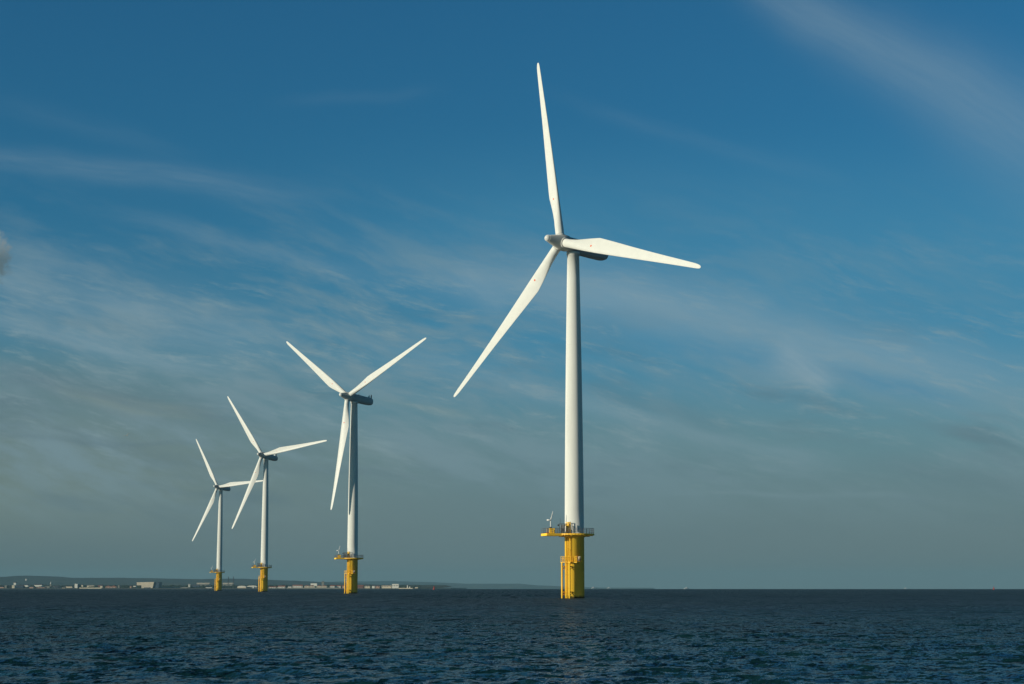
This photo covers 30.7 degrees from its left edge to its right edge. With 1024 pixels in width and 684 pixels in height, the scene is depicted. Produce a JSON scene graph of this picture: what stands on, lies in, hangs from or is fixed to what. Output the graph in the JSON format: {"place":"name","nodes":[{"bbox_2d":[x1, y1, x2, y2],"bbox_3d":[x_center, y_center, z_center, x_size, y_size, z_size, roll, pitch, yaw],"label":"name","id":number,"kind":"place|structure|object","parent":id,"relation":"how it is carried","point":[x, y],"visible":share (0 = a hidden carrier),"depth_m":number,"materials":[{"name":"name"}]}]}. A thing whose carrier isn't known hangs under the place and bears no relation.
{"place":"outdoors","nodes":[
{"label":"outdoors","id":0,"kind":"place"},
{"bbox_2d":[0,585,451,588],"bbox_3d":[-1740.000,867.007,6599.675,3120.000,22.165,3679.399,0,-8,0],"label":"coast ground","id":1,"kind":"structure","parent":0,"point":[429,586],"depth_m":4814.21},
{"bbox_2d":[137,582,161,587],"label":"ship hall","id":2,"kind":"structure","parent":1,"relation":"on","point":[151,584],"depth_m":4918.90,"materials":[{"name":"white metal"}]},
{"bbox_2d":[197,583,209,585],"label":"building","id":3,"kind":"structure","parent":1,"relation":"on","point":[201,584],"depth_m":5850.87,"materials":[{"name":"grey stone"}]},
{"bbox_2d":[0,584,420,587],"bbox_3d":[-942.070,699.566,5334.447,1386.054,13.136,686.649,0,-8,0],"label":"woodland","id":4,"kind":"object","parent":1,"relation":"on","point":[191,586],"visible":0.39,"depth_m":5111.33,"materials":[{"name":"green plant"}]},
{"bbox_2d":[292,585,302,587],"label":"hotel","id":5,"kind":"structure","parent":1,"relation":"on","point":[297,586],"depth_m":4858.38,"materials":[{"name":"tile"}]},
{"bbox_2d":[382,584,391,587],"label":"hotel","id":6,"kind":"structure","parent":1,"relation":"on","point":[386,586],"depth_m":4858.38,"materials":[{"name":"stone"}]},
{"bbox_2d":[0,576,466,588],"bbox_3d":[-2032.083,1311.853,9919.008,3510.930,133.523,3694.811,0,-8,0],"label":"hills","id":7,"kind":"structure","parent":0,"point":[33,580],"depth_m":8879.16,"materials":[{"name":"grey"}]},
{"bbox_2d":[336,581,653,588],"bbox_3d":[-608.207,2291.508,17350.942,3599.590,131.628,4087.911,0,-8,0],"label":"hills","id":8,"kind":"structure","parent":0,"point":[492,586],"depth_m":15920.96,"materials":[{"name":"grey"}]},
{"bbox_2d":[0,589,1023,683],"bbox_3d":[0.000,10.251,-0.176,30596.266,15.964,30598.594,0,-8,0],"label":"sea","id":9,"kind":"structure","parent":0,"point":[519,636],"depth_m":89.08,"materials":[{"name":"liquid"}]},
{"bbox_2d":[192,439,262,590],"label":"wind turbine","id":10,"kind":"object","parent":9,"relation":"in","point":[219,570],"visible":0.97,"depth_m":1434.28,"materials":[{"name":"white paint"}]},
{"bbox_2d":[227,396,326,591],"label":"wind turbine","id":11,"kind":"object","parent":9,"relation":"in","point":[263,566],"visible":0.98,"depth_m":1089.00,"materials":[{"name":"white paint"}]},
{"bbox_2d":[286,338,425,592],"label":"wind turbine","id":12,"kind":"object","parent":9,"relation":"in","point":[351,555],"visible":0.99,"depth_m":751.97,"materials":[{"name":"white paint"}]},
{"bbox_2d":[454,63,700,597],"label":"wind turbine","id":13,"kind":"object","parent":9,"relation":"in","point":[571,529],"visible":0.99,"depth_m":414.55,"materials":[{"name":"paint"}]},
{"bbox_2d":[0,0,1023,588],"label":"sky","id":14,"kind":"structure","parent":0,"point":[191,191],"materials":[{"name":"blue"}]},
{"bbox_3d":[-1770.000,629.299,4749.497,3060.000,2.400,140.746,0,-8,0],"label":"beach","id":15,"kind":"structure","parent":0,"visible":0},
{"bbox_2d":[287,588,341,588],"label":"sea wall","id":16,"kind":"structure","parent":15,"relation":"on","point":[314,588],"depth_m":4788.31,"materials":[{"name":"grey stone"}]}
]}

